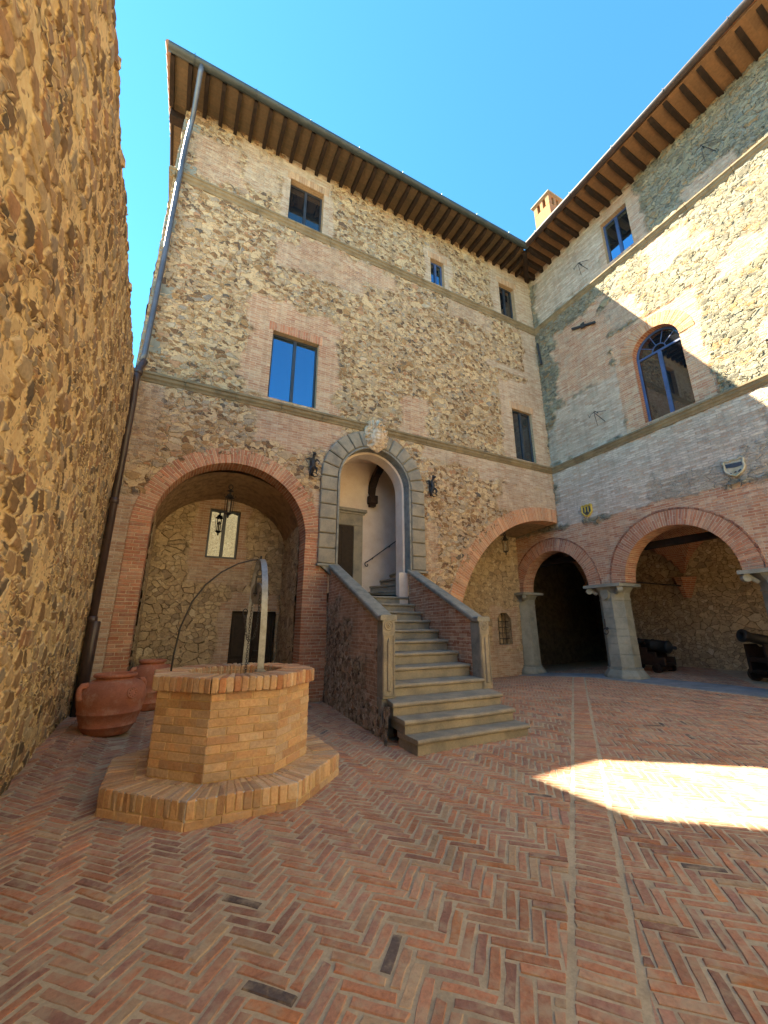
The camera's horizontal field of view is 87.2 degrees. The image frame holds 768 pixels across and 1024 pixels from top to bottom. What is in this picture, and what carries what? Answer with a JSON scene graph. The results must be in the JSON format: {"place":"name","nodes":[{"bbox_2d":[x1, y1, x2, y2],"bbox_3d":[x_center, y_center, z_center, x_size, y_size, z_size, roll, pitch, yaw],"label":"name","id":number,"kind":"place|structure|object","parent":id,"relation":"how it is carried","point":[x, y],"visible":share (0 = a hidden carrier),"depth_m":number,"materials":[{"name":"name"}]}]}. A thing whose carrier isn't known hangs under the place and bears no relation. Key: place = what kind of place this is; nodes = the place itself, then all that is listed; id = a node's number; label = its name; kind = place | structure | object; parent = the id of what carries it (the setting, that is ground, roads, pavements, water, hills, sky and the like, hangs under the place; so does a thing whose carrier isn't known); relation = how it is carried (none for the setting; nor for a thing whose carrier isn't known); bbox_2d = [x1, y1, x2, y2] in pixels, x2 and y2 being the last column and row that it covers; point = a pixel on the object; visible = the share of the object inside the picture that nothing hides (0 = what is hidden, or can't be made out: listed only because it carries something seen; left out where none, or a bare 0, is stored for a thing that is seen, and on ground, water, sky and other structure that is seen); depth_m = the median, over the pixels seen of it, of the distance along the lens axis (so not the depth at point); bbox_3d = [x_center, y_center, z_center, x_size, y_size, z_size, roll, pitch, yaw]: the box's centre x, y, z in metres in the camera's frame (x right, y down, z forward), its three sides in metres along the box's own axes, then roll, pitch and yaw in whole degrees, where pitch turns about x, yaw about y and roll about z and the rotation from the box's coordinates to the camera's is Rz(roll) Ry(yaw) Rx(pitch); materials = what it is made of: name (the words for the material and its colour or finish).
{"place":"outdoors","nodes":[
{"label":"outdoors","id":0,"kind":"place"},
{"bbox_2d":[0,660,767,1023],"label":"courtyard pavement","id":1,"kind":"structure","parent":0,"point":[588,850],"depth_m":2.64,"materials":[{"name":"brick"}]},
{"bbox_2d":[0,0,134,796],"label":"boundary wall","id":2,"kind":"structure","parent":1,"relation":"on","point":[66,360],"depth_m":3.50,"materials":[{"name":"brown stone"}]},
{"bbox_2d":[75,671,146,736],"bbox_3d":[-4.225,2.954,6.246,0.920,0.860,0.920,8,-18,-26],"label":"terracotta pot","id":3,"kind":"object","parent":1,"relation":"on","point":[109,704],"visible":1,"depth_m":5.94,"materials":[{"name":"orange ceramic"}]},
{"bbox_2d":[130,659,170,711],"bbox_3d":[-4.841,3.553,8.322,0.800,0.960,0.800,8,-18,-26],"label":"terracotta pot","id":4,"kind":"object","parent":1,"relation":"on","point":[146,668],"visible":0.51,"depth_m":8.06,"materials":[{"name":"orange ceramic"}]},
{"bbox_2d":[95,556,338,832],"bbox_3d":[-1.757,1.839,4.808,2.328,2.720,2.326,8,-18,-26],"label":"well","id":5,"kind":"object","parent":1,"relation":"on","point":[233,742],"visible":1,"depth_m":3.95,"materials":[{"name":"brick"}]},
{"bbox_2d":[67,39,557,716],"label":"palace wing","id":6,"kind":"structure","parent":1,"relation":"on","point":[357,319],"depth_m":11.49,"materials":[{"name":"rubble stone"},{"name":"brick"},{"name":"grey sandstone"}]},
{"bbox_2d":[205,508,240,559],"bbox_3d":[-4.436,0.615,11.123,0.800,1.360,0.160,8,-18,-26],"label":"window","id":7,"kind":"structure","parent":6,"relation":"in","point":[223,532],"depth_m":11.16,"materials":[{"name":"glass"}]},
{"bbox_2d":[224,484,234,517],"bbox_3d":[-3.972,-0.332,10.380,0.310,1.030,0.273,8,-18,-26],"label":"hanging lantern","id":8,"kind":"object","parent":6,"relation":"hanging from","point":[229,503],"visible":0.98,"depth_m":10.33,"materials":[{"name":"black metal"}]},
{"bbox_2d":[227,611,274,663],"bbox_3d":[-3.566,3.691,10.765,1.150,2.010,0.151,8,-18,-26],"label":"door","id":9,"kind":"structure","parent":6,"relation":"in","point":[237,631],"depth_m":10.82,"materials":[{"name":"brown wood"}]},
{"bbox_2d":[267,330,318,408],"bbox_3d":[-2.476,-3.849,11.030,1.290,2.050,0.200,8,-18,-26],"label":"window","id":10,"kind":"structure","parent":6,"relation":"in","point":[294,360],"depth_m":11.11,"materials":[{"name":"glass"}]},
{"bbox_2d":[288,178,323,232],"bbox_3d":[-2.472,-9.517,12.684,1.080,1.660,0.240,8,-18,-26],"label":"window","id":11,"kind":"structure","parent":6,"relation":"in","point":[306,204],"depth_m":12.82,"materials":[{"name":"glass"}]},
{"bbox_2d":[306,452,319,476],"bbox_3d":[-1.820,-1.233,10.367,0.311,0.688,0.321,-6,-17,19],"label":"wall sconce","id":12,"kind":"object","parent":6,"relation":"attached to","point":[313,467],"depth_m":10.32,"materials":[{"name":"black metal"}]},
{"bbox_2d":[426,474,436,496],"bbox_3d":[1.431,-0.783,12.007,0.321,0.688,0.311,-4,-17,14],"label":"wall sconce","id":13,"kind":"object","parent":6,"relation":"attached to","point":[432,488],"depth_m":11.97,"materials":[{"name":"black metal"}]},
{"bbox_2d":[430,258,444,287],"bbox_3d":[1.911,-8.718,14.815,0.590,1.100,0.200,8,-18,-26],"label":"window","id":14,"kind":"structure","parent":6,"relation":"in","point":[437,268],"depth_m":14.93,"materials":[{"name":"glass"}]},
{"bbox_2d":[502,532,508,554],"bbox_3d":[4.359,1.092,14.502,0.310,0.930,0.273,8,-18,-26],"label":"hanging lantern","id":15,"kind":"object","parent":6,"relation":"hanging from","point":[505,538],"visible":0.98,"depth_m":14.47,"materials":[{"name":"black metal"}]},
{"bbox_2d":[498,282,516,319],"bbox_3d":[4.950,-8.487,16.414,0.820,1.580,0.220,8,-18,-26],"label":"window","id":16,"kind":"structure","parent":6,"relation":"in","point":[507,302],"depth_m":16.57,"materials":[{"name":"glass"}]},
{"bbox_2d":[512,408,536,462],"bbox_3d":[5.088,-2.777,14.813,0.980,2.000,0.160,8,-18,-26],"label":"window","id":17,"kind":"structure","parent":6,"relation":"in","point":[522,421],"depth_m":14.91,"materials":[{"name":"glass"}]},
{"bbox_2d":[322,565,529,755],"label":"staircase","id":18,"kind":"structure","parent":1,"relation":"on","point":[421,683],"depth_m":7.25,"materials":[{"name":"grey stone"}]},
{"bbox_2d":[500,0,767,679],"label":"palace wing","id":19,"kind":"structure","parent":1,"relation":"on","point":[650,324],"depth_m":12.38,"materials":[{"name":"beige stone"}]},
{"bbox_2d":[580,503,592,516],"bbox_3d":[6.758,-0.046,13.422,0.080,0.434,0.418,8,-18,-26],"label":"heraldic plaque","id":20,"kind":"object","parent":19,"relation":"attached to","point":[586,510],"visible":1,"depth_m":13.40,"materials":[{"name":"yellow ceramic"}]},
{"bbox_2d":[588,410,605,425],"bbox_3d":[7.122,-3.146,13.438,0.530,0.496,0.219,-9,-18,29],"label":"wall hook","id":21,"kind":"object","parent":19,"relation":"attached to","point":[597,415],"depth_m":13.44,"materials":[{"name":"black metal"}]},
{"bbox_2d":[600,203,633,263],"bbox_3d":[8.063,-9.536,13.888,0.220,1.760,0.920,8,-18,-26],"label":"window","id":22,"kind":"structure","parent":19,"relation":"in","point":[616,231],"depth_m":14.01,"materials":[{"name":"glass"}]},
{"bbox_2d":[633,324,695,422],"bbox_3d":[8.271,-4.198,11.986,0.260,2.890,1.340,8,-18,-26],"label":"window","id":23,"kind":"structure","parent":19,"relation":"in","point":[662,375],"depth_m":12.09,"materials":[{"name":"blue glass"}]},
{"bbox_2d":[692,139,715,160],"bbox_3d":[9.137,-10.266,11.473,0.530,0.496,0.219,-9,-18,29],"label":"wall hook","id":24,"kind":"object","parent":19,"relation":"attached to","point":[705,147],"depth_m":11.45,"materials":[{"name":"black metal"}]},
{"bbox_2d":[721,456,745,476],"bbox_3d":[8.653,-1.095,9.952,0.080,0.472,0.474,8,-18,-26],"label":"heraldic plaque","id":25,"kind":"object","parent":19,"relation":"attached to","point":[735,467],"visible":1,"depth_m":9.94,"materials":[{"name":"ceramic"}]},
{"bbox_2d":[518,672,767,697],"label":"stone threshold","id":26,"kind":"object","parent":1,"relation":"on","point":[743,690],"visible":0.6,"depth_m":10.33,"materials":[{"name":"grey stone"}]},
{"bbox_2d":[637,638,676,672],"bbox_3d":[8.739,4.723,13.500,1.057,1.131,1.985,8,-18,-26],"label":"cannon","id":27,"kind":"object","parent":1,"relation":"on","point":[653,652],"visible":0.52,"depth_m":13.03,"materials":[{"name":"metal"}]},
{"bbox_2d":[736,629,767,680],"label":"cannon","id":28,"kind":"object","parent":1,"relation":"on","point":[757,658],"visible":1,"depth_m":10.70,"materials":[{"name":"metal"}]},
{"bbox_2d":[115,0,742,366],"label":"sky","id":29,"kind":"structure","parent":0,"point":[492,106],"materials":[{"name":"blue"}]}
]}

